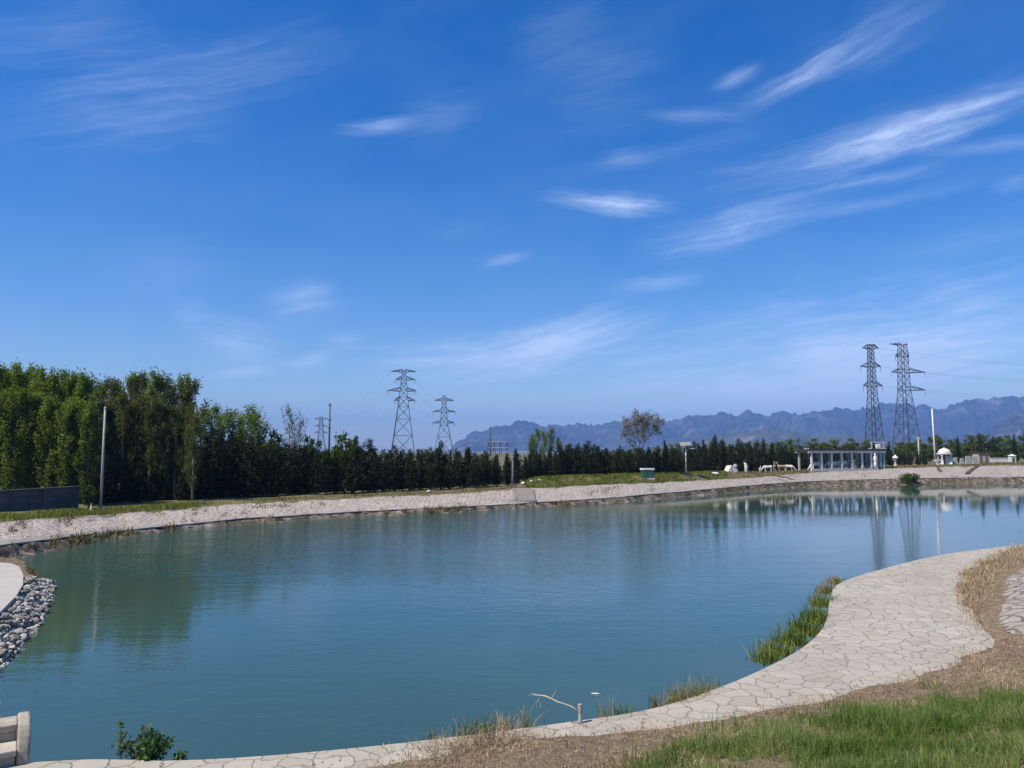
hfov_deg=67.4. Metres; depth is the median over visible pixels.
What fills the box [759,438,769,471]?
conifer tree
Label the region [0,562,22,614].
shore path
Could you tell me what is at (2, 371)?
poplar tree
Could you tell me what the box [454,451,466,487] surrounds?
conifer tree
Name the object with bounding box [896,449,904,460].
leafy shrub
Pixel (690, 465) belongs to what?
conifer tree
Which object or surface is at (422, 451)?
conifer tree
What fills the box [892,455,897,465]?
stone lantern
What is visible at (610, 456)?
conifer tree
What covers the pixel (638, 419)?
bare tree
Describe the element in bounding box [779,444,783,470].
conifer tree
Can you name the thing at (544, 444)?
leafy tree
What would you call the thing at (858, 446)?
leafy tree
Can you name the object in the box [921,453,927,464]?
conifer tree
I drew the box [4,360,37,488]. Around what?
poplar tree
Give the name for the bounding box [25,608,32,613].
riprap stone
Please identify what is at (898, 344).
lattice pylon
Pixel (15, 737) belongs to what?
stone steps
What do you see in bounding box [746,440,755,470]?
conifer tree
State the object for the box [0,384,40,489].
poplar tree
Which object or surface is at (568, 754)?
soil pebbles
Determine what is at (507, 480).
conifer tree
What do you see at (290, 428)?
leafy tree
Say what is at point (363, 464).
conifer tree
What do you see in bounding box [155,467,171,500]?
conifer tree
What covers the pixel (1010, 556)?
mound grass
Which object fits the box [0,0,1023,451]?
sky
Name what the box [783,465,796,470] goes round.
animal statue
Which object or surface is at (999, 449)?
leafy tree
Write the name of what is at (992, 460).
white wall
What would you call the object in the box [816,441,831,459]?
leafy tree
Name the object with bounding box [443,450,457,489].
conifer tree
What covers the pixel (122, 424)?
poplar tree
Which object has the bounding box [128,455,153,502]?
conifer tree
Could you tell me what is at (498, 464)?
conifer tree
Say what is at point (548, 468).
conifer tree
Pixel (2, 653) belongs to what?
riprap stone
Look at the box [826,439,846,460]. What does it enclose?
leafy tree
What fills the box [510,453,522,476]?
conifer tree
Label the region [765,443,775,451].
leafy tree
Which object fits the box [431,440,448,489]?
conifer tree
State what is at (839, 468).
bank grass
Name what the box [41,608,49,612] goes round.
riprap stone
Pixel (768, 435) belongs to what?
foothills
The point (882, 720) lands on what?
lawn grass
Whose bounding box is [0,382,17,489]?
poplar tree
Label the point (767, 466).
animal statue
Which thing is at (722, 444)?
conifer tree
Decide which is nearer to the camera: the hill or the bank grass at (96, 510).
the bank grass at (96, 510)
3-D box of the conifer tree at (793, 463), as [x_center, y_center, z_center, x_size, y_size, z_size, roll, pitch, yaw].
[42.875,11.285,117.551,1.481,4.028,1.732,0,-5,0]
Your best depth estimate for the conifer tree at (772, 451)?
118.45 m
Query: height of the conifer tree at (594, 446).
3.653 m
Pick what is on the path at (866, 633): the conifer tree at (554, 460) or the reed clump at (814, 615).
the reed clump at (814, 615)
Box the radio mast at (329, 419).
[328,403,331,448]
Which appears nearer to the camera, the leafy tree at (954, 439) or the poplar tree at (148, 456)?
the poplar tree at (148, 456)
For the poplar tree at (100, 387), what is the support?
on the plain ground at (232, 500)
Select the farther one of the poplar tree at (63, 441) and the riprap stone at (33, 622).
the poplar tree at (63, 441)
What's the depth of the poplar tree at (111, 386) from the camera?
62.65 m
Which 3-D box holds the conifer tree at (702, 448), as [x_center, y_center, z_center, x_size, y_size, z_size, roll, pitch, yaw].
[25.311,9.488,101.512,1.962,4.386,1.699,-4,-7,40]
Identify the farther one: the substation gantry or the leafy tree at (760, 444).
the substation gantry
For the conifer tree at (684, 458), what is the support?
on the plain ground at (232, 500)
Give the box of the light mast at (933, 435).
[931,408,935,463]
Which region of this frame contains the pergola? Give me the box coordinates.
[793,449,887,471]
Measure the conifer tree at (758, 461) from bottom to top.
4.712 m
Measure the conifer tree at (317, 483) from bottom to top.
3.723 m
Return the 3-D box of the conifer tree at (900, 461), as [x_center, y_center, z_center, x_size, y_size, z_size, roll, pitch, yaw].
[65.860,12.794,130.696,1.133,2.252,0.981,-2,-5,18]
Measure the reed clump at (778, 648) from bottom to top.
0.395 m
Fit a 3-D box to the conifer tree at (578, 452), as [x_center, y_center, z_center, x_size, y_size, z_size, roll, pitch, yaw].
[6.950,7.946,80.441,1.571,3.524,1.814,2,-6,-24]
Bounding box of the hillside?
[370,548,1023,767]
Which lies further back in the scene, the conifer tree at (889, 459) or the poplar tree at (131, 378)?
the conifer tree at (889, 459)
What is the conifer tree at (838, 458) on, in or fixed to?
on the plain ground at (232, 500)
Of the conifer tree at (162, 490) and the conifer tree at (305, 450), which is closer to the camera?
the conifer tree at (162, 490)
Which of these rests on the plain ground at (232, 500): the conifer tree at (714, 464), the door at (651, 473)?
the conifer tree at (714, 464)
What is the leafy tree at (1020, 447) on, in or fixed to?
on the plain ground at (232, 500)
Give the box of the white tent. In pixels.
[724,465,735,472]
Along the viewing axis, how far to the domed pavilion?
128.89 m
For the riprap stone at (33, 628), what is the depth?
19.31 m
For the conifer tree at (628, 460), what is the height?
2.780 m
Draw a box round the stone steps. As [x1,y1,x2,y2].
[0,711,30,767]
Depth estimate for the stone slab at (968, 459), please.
130.29 m
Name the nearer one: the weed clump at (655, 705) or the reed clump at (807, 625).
the weed clump at (655, 705)
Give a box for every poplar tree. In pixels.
[0,358,28,486]
[0,364,14,393]
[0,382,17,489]
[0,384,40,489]
[0,394,19,489]
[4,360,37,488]
[7,402,42,496]
[13,387,52,488]
[25,361,49,488]
[26,364,61,486]
[28,402,52,495]
[30,392,63,487]
[42,370,69,487]
[46,404,72,486]
[48,397,80,493]
[55,368,76,400]
[60,393,92,485]
[62,366,87,483]
[69,367,101,497]
[69,405,93,502]
[71,401,106,489]
[91,374,108,456]
[91,397,117,481]
[91,408,102,482]
[97,376,122,475]
[99,394,127,494]
[108,392,141,495]
[109,377,124,450]
[113,368,140,478]
[120,400,144,500]
[125,370,148,472]
[126,391,152,484]
[133,373,154,492]
[133,393,163,500]
[143,366,170,485]
[144,399,172,500]
[153,373,177,483]
[158,403,176,499]
[164,381,185,493]
[164,403,185,499]
[170,370,197,433]
[172,400,196,499]
[177,373,210,463]
[182,411,206,500]
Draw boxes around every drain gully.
[771,475,794,479]
[965,465,979,473]
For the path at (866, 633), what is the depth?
14.76 m
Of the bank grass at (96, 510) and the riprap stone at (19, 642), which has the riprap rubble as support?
the riprap stone at (19, 642)
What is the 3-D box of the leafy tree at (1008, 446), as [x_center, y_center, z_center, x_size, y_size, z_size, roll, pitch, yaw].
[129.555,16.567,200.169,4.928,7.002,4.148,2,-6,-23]
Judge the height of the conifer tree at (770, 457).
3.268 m
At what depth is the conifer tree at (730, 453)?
108.46 m
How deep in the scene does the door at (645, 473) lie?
82.25 m
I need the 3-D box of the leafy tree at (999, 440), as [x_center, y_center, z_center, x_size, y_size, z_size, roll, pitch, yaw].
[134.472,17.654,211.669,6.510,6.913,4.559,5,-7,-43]
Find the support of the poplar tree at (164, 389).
on the plain ground at (232, 500)
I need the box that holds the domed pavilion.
[936,447,952,464]
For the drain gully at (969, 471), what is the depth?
116.75 m
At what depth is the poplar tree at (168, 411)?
57.68 m
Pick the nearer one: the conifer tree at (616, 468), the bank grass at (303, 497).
the bank grass at (303, 497)
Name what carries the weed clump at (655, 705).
on the path at (866, 633)
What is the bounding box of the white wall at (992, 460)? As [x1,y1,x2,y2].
[990,458,1007,462]
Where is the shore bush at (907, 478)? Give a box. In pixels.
[895,472,920,484]
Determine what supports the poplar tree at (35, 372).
on the plain ground at (232, 500)
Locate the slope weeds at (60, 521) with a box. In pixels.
[4,466,1006,536]
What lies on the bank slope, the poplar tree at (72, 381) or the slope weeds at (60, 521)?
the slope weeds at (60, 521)
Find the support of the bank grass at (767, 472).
on the plain ground at (232, 500)
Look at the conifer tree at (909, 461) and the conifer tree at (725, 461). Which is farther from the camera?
the conifer tree at (909, 461)
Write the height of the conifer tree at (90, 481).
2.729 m
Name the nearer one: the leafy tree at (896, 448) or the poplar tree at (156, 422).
the poplar tree at (156, 422)
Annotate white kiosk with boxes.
[1008,454,1015,462]
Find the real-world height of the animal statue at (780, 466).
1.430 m
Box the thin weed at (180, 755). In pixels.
[173,748,188,759]
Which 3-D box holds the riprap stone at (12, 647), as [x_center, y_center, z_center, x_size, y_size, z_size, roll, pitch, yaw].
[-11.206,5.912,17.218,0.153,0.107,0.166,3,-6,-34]
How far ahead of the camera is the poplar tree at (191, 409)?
57.97 m
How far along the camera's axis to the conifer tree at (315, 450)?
69.35 m
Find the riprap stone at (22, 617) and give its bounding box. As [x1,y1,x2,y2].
[15,615,25,619]
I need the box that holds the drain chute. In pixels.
[512,488,535,504]
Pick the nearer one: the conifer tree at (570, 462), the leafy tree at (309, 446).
the leafy tree at (309, 446)
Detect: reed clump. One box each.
[741,642,791,666]
[755,635,798,657]
[768,623,817,647]
[775,612,833,637]
[791,603,828,625]
[799,591,842,608]
[814,579,846,594]
[821,574,849,584]
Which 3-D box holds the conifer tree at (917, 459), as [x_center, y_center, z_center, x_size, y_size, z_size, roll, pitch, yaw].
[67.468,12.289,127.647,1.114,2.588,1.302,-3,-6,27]
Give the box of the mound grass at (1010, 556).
[946,542,1023,636]
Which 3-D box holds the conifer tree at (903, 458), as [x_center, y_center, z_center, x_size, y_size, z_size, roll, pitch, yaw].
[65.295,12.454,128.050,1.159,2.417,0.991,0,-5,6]
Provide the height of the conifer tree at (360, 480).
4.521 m
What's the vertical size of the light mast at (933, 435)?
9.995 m
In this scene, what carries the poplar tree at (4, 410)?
on the plain ground at (232, 500)
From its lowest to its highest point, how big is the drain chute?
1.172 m
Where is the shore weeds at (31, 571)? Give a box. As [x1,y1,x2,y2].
[23,565,40,578]
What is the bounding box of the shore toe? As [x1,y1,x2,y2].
[0,477,1023,558]
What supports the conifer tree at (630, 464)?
on the plain ground at (232, 500)
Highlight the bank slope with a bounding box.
[0,465,1023,540]
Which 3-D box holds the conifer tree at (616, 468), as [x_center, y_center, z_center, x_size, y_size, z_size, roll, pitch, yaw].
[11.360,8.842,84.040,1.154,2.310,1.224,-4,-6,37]
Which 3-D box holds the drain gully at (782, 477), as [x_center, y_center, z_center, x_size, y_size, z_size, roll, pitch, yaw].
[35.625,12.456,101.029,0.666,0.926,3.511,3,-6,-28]
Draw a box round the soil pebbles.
[300,616,1023,767]
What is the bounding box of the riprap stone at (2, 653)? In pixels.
[0,651,5,657]
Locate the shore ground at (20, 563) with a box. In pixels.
[0,557,36,717]
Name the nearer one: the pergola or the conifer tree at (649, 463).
the conifer tree at (649, 463)
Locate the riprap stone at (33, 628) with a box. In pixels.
[30,626,38,631]
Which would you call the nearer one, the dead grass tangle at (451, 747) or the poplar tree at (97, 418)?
the dead grass tangle at (451, 747)
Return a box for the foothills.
[645,428,945,452]
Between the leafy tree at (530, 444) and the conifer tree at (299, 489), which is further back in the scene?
the leafy tree at (530, 444)
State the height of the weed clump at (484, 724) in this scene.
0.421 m
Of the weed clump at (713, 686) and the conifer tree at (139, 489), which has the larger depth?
the conifer tree at (139, 489)
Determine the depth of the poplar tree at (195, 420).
56.75 m
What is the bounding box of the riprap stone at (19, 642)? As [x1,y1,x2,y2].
[14,640,21,645]
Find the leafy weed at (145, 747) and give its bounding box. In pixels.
[121,723,179,761]
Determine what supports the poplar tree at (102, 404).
on the plain ground at (232, 500)
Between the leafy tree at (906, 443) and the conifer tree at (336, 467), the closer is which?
the conifer tree at (336, 467)
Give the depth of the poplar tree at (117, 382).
63.10 m
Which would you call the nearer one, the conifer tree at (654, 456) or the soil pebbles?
the soil pebbles
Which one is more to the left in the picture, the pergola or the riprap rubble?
the riprap rubble
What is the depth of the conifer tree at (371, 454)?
74.18 m
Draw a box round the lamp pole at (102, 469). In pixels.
[99,407,106,508]
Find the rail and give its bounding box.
[813,468,878,471]
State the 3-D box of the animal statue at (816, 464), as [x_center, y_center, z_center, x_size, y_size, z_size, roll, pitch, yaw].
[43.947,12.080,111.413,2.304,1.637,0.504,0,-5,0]
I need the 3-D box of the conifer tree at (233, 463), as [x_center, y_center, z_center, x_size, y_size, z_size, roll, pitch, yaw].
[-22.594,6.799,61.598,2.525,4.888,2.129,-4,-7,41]
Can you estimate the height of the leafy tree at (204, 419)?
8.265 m
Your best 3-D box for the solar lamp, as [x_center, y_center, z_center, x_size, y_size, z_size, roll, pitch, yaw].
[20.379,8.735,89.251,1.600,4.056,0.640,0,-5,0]
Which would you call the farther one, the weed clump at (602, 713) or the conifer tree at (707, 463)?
the conifer tree at (707, 463)
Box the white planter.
[933,459,941,464]
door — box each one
[643,471,647,476]
[649,471,653,476]
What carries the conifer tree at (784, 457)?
on the plain ground at (232, 500)
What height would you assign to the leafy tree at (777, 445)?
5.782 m
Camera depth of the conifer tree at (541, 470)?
76.94 m
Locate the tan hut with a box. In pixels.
[971,452,990,463]
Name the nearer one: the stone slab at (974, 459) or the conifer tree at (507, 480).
the conifer tree at (507, 480)
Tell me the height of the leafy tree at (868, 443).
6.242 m
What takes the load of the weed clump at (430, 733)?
on the path at (866, 633)
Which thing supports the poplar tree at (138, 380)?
on the plain ground at (232, 500)
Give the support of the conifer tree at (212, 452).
on the plain ground at (232, 500)
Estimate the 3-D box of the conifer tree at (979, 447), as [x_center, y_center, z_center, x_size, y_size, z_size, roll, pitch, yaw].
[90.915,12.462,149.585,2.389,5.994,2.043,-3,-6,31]
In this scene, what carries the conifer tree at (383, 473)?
on the plain ground at (232, 500)
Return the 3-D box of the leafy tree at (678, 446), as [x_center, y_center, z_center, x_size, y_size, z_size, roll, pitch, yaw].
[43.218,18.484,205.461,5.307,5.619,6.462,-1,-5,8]
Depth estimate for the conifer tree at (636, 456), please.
92.26 m
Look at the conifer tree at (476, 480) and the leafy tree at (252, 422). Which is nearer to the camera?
the leafy tree at (252, 422)
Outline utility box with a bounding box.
[640,468,654,480]
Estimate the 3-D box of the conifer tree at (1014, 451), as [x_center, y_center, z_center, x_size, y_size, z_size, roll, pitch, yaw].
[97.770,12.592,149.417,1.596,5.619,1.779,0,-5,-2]
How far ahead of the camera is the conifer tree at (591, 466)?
80.04 m
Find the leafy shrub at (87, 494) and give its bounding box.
[77,485,98,506]
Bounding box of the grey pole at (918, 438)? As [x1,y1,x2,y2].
[917,437,919,460]
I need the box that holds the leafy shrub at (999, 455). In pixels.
[995,451,1003,457]
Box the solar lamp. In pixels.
[680,442,694,472]
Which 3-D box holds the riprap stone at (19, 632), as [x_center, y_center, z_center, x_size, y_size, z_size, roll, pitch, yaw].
[-11.811,5.963,18.426,0.220,0.162,0.209,-4,-7,41]
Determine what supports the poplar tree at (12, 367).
on the plain ground at (232, 500)
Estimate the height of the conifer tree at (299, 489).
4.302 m
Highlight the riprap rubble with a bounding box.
[0,577,54,671]
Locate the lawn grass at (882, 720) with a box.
[389,665,1023,767]
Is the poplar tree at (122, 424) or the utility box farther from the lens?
the utility box
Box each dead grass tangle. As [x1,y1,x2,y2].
[389,729,515,766]
[426,709,562,763]
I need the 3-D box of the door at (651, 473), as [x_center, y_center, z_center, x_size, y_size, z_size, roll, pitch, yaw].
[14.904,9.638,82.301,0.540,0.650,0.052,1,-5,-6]
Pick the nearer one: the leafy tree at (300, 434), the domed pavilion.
the leafy tree at (300, 434)
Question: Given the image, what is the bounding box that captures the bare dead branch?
[529,690,577,710]
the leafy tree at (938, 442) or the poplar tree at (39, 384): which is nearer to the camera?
the poplar tree at (39, 384)
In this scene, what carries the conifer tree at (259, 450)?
on the plain ground at (232, 500)
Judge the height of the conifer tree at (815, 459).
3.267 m
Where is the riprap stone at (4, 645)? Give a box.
[0,643,8,648]
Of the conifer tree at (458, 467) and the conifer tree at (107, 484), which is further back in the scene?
the conifer tree at (458, 467)
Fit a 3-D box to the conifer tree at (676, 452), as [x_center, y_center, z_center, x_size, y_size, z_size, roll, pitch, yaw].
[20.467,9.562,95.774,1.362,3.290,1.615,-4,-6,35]
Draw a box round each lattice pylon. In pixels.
[314,417,327,449]
[387,369,415,456]
[432,395,454,454]
[860,344,884,447]
[891,342,924,450]
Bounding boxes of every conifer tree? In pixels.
[79,465,106,505]
[95,455,117,504]
[110,466,128,502]
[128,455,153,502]
[145,469,159,500]
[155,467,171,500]
[168,475,179,498]
[172,464,190,500]
[180,447,203,498]
[189,447,218,498]
[204,436,224,497]
[206,435,235,497]
[223,438,241,496]
[227,435,253,496]
[233,435,265,496]
[251,440,267,495]
[258,443,279,496]
[266,443,289,495]
[279,444,299,494]
[288,441,302,483]
[288,444,308,493]
[300,445,306,492]
[300,449,314,493]
[306,451,327,494]
[309,449,323,487]
[318,448,337,493]
[327,452,343,492]
[336,450,352,493]
[340,443,366,493]
[357,450,371,491]
[365,444,375,474]
[365,450,380,491]
[372,448,393,491]
[385,450,393,484]
[386,444,406,491]
[395,448,413,490]
[398,449,419,491]
[412,454,425,489]
[414,449,423,482]
[415,448,426,467]
[419,446,439,489]
[421,449,432,486]
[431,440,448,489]
[433,447,442,481]
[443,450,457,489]
[451,449,459,482]
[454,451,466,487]
[458,445,472,487]
[466,452,486,487]
[473,458,483,482]
[478,450,492,486]
[486,453,492,480]
[489,454,504,485]
[491,454,503,483]
[500,455,511,483]
[501,453,511,485]
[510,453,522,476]
[510,457,521,483]
[511,448,521,478]
[520,455,529,480]
[527,449,539,477]
[534,454,544,475]
[541,454,546,471]
[544,452,553,475]
[550,450,558,474]
[551,444,568,474]
[563,443,577,474]
[570,443,586,474]
[576,440,598,474]
[590,444,597,473]
[594,446,605,473]
[602,448,613,474]
[608,451,614,472]
[611,454,620,473]
[612,448,625,472]
[614,445,623,472]
[618,448,629,473]
[625,449,635,473]
[625,451,633,472]
[634,450,639,471]
[635,448,645,472]
[643,447,656,471]
[651,450,660,467]
[653,446,663,472]
[659,440,669,472]
[667,445,677,472]
[673,448,681,469]
[674,448,684,471]
[681,449,688,471]
[684,446,696,471]
[690,441,703,471]
[695,446,702,470]
[700,439,711,470]
[701,444,710,470]
[708,439,721,470]
[709,433,722,471]
[718,438,730,470]
[720,443,729,470]
[727,447,735,464]
[731,444,737,468]
[733,438,743,470]
[737,440,750,470]
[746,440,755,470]
[753,440,763,470]
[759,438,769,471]
[767,451,773,470]
[769,442,776,470]
[775,451,782,470]
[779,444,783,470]
[781,444,791,470]
[788,445,796,469]
[796,453,805,469]
[804,448,810,469]
[813,453,817,468]
[833,453,840,468]
[863,446,868,466]
[872,442,878,465]
[885,442,893,465]
[896,454,901,464]
[901,452,907,464]
[908,452,912,464]
[915,451,921,464]
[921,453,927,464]
[954,436,962,462]
[975,433,984,451]
[991,436,997,456]
[1010,435,1018,461]
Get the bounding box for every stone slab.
[953,457,957,464]
[965,456,971,463]
[972,456,977,463]
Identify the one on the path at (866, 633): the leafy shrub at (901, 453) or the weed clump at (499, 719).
the weed clump at (499, 719)
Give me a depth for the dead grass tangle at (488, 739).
10.73 m
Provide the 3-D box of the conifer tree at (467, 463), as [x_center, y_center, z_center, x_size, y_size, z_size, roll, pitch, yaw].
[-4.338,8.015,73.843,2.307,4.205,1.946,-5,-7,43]
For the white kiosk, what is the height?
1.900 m
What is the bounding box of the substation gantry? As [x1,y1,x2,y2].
[487,426,508,455]
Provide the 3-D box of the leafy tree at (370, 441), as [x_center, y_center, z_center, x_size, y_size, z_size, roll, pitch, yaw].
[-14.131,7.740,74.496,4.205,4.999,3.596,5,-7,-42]
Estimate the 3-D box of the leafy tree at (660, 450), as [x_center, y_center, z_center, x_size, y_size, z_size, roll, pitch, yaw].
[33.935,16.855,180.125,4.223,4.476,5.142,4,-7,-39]
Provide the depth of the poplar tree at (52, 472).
52.73 m
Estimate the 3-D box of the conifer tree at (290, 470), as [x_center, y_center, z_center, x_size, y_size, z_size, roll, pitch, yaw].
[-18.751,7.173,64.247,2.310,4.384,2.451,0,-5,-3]
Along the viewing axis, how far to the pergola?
112.92 m
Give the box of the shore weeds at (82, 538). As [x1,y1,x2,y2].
[11,476,1023,556]
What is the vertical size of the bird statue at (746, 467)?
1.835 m
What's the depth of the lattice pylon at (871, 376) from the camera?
262.99 m
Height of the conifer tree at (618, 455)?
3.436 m
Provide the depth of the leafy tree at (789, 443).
196.51 m
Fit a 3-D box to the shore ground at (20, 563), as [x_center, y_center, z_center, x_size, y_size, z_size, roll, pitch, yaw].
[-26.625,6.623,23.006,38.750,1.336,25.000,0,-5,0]
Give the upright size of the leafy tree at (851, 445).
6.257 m
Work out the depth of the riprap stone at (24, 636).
18.23 m
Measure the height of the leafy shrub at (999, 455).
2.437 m
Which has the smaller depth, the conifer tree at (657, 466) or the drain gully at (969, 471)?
the conifer tree at (657, 466)
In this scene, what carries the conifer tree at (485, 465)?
on the plain ground at (232, 500)
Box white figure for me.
[873,453,876,467]
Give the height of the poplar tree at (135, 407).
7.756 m
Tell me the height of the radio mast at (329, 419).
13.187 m
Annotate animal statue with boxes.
[761,465,772,471]
[775,462,785,470]
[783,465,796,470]
[807,462,820,469]
[823,461,836,468]
[833,461,847,468]
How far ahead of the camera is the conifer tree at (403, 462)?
70.19 m
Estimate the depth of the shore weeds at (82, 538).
44.44 m
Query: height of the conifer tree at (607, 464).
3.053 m
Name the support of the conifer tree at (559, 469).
on the plain ground at (232, 500)
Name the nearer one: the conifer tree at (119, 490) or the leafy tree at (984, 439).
the conifer tree at (119, 490)
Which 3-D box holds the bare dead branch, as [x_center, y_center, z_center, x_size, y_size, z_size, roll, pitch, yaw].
[0.675,4.790,11.618,0.873,0.321,0.242,-4,-6,35]
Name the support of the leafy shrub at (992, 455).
on the plain ground at (232, 500)
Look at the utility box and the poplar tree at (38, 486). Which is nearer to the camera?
the poplar tree at (38, 486)
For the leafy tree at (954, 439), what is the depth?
193.08 m
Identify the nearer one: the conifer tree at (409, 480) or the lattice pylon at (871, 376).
the conifer tree at (409, 480)
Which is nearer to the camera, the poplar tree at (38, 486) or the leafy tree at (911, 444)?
the poplar tree at (38, 486)
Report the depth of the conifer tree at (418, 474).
70.06 m
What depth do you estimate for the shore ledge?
54.58 m
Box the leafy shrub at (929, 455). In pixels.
[926,451,933,460]
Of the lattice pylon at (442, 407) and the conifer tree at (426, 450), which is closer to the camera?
the conifer tree at (426, 450)
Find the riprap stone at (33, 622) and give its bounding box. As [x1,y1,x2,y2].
[29,620,35,625]
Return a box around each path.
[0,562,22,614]
[3,544,1021,767]
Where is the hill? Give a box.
[985,411,1023,444]
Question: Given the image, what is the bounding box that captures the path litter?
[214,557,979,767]
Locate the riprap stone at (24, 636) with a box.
[20,633,27,639]
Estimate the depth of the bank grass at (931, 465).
120.70 m
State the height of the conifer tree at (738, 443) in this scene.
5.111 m
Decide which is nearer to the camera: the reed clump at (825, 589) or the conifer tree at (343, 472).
the reed clump at (825, 589)
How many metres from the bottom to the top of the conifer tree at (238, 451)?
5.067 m
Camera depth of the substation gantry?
418.36 m
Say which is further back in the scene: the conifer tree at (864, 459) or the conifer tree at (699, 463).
the conifer tree at (864, 459)
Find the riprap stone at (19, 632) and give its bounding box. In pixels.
[14,629,24,635]
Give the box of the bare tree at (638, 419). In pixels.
[619,408,664,463]
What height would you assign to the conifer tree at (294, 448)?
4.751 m
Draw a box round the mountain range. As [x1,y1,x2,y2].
[442,395,1023,451]
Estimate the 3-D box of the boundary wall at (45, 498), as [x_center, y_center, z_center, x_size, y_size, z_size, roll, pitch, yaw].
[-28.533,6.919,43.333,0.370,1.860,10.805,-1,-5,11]
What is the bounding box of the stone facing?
[998,569,1023,633]
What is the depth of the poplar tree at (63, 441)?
52.31 m
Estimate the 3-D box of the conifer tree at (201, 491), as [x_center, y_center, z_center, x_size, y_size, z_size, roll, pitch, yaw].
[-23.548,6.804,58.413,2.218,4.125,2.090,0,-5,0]
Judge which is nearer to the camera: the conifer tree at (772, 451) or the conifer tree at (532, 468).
the conifer tree at (532, 468)
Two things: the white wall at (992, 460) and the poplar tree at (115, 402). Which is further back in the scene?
the white wall at (992, 460)
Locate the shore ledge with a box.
[0,476,1023,546]
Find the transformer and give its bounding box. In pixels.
[868,441,886,448]
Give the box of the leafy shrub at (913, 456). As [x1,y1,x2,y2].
[905,452,914,460]
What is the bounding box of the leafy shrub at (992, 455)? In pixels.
[990,450,995,457]
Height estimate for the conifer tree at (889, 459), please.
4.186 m
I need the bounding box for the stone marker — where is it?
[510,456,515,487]
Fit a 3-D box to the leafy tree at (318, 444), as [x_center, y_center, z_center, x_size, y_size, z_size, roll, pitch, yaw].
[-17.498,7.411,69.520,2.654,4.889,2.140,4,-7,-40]
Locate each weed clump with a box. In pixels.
[420,726,447,740]
[452,714,493,736]
[470,714,504,732]
[482,707,519,732]
[509,704,547,727]
[597,696,621,717]
[614,703,637,716]
[644,691,672,708]
[660,682,708,705]
[678,672,710,699]
[697,673,722,692]
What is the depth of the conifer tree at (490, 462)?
80.16 m
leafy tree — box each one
[195,400,215,452]
[201,402,230,447]
[209,413,236,471]
[214,408,251,467]
[226,404,269,461]
[237,412,274,469]
[252,428,293,492]
[264,434,288,474]
[281,404,300,456]
[292,416,307,455]
[301,434,315,473]
[311,439,332,485]
[327,431,363,477]
[348,435,365,461]
[361,438,380,483]
[527,436,535,465]
[529,426,542,459]
[537,430,547,463]
[544,424,556,459]
[556,437,563,453]
[629,444,637,455]
[651,447,661,456]
[667,443,682,455]
[752,441,767,454]
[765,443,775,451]
[771,441,790,457]
[784,438,805,455]
[803,438,820,455]
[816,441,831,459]
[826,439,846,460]
[843,438,856,461]
[855,441,866,458]
[861,439,872,447]
[890,442,907,455]
[895,441,913,454]
[904,441,923,461]
[911,439,929,459]
[920,434,944,459]
[941,438,955,455]
[947,438,962,455]
[958,439,966,457]
[960,434,985,455]
[970,433,998,451]
[984,438,1004,452]
[994,436,1005,448]
[1000,434,1017,454]
[1017,434,1023,452]
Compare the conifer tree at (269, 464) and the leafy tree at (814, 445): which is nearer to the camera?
the conifer tree at (269, 464)
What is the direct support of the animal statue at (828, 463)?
on the plain ground at (232, 500)
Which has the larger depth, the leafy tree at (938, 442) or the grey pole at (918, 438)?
the leafy tree at (938, 442)
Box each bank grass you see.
[0,500,199,521]
[196,480,527,505]
[524,470,726,487]
[720,469,807,478]
[800,466,887,472]
[885,463,1023,467]
[979,461,1023,463]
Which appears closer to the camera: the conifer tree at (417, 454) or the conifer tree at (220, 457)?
the conifer tree at (220, 457)
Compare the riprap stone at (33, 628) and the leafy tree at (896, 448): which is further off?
the leafy tree at (896, 448)
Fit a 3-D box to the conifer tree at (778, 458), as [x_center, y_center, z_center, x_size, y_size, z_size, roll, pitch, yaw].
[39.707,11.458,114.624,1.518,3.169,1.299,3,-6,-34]
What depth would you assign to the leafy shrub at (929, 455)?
150.73 m
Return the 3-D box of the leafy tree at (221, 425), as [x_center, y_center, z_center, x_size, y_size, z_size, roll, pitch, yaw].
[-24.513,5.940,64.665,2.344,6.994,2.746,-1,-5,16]
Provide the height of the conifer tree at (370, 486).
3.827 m
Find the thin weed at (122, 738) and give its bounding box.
[111,714,127,759]
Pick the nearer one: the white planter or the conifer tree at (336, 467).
the conifer tree at (336, 467)
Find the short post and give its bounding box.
[578,704,581,723]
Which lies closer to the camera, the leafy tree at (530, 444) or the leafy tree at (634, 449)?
the leafy tree at (530, 444)
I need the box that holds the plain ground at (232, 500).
[0,452,1023,522]
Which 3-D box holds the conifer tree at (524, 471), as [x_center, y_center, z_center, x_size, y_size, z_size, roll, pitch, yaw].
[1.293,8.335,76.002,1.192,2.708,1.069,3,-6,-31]
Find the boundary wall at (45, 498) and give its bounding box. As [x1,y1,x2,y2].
[0,486,80,510]
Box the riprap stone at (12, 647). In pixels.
[8,645,15,649]
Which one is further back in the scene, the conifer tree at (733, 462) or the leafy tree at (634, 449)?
the leafy tree at (634, 449)
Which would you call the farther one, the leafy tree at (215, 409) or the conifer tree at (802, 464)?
the conifer tree at (802, 464)
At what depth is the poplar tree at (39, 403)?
53.00 m
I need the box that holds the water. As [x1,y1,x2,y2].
[0,477,1023,761]
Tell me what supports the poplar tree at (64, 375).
on the plain ground at (232, 500)
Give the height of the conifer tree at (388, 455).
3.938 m
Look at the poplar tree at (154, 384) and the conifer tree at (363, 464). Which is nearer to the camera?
the poplar tree at (154, 384)
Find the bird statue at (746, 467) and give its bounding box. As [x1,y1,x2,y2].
[743,459,748,472]

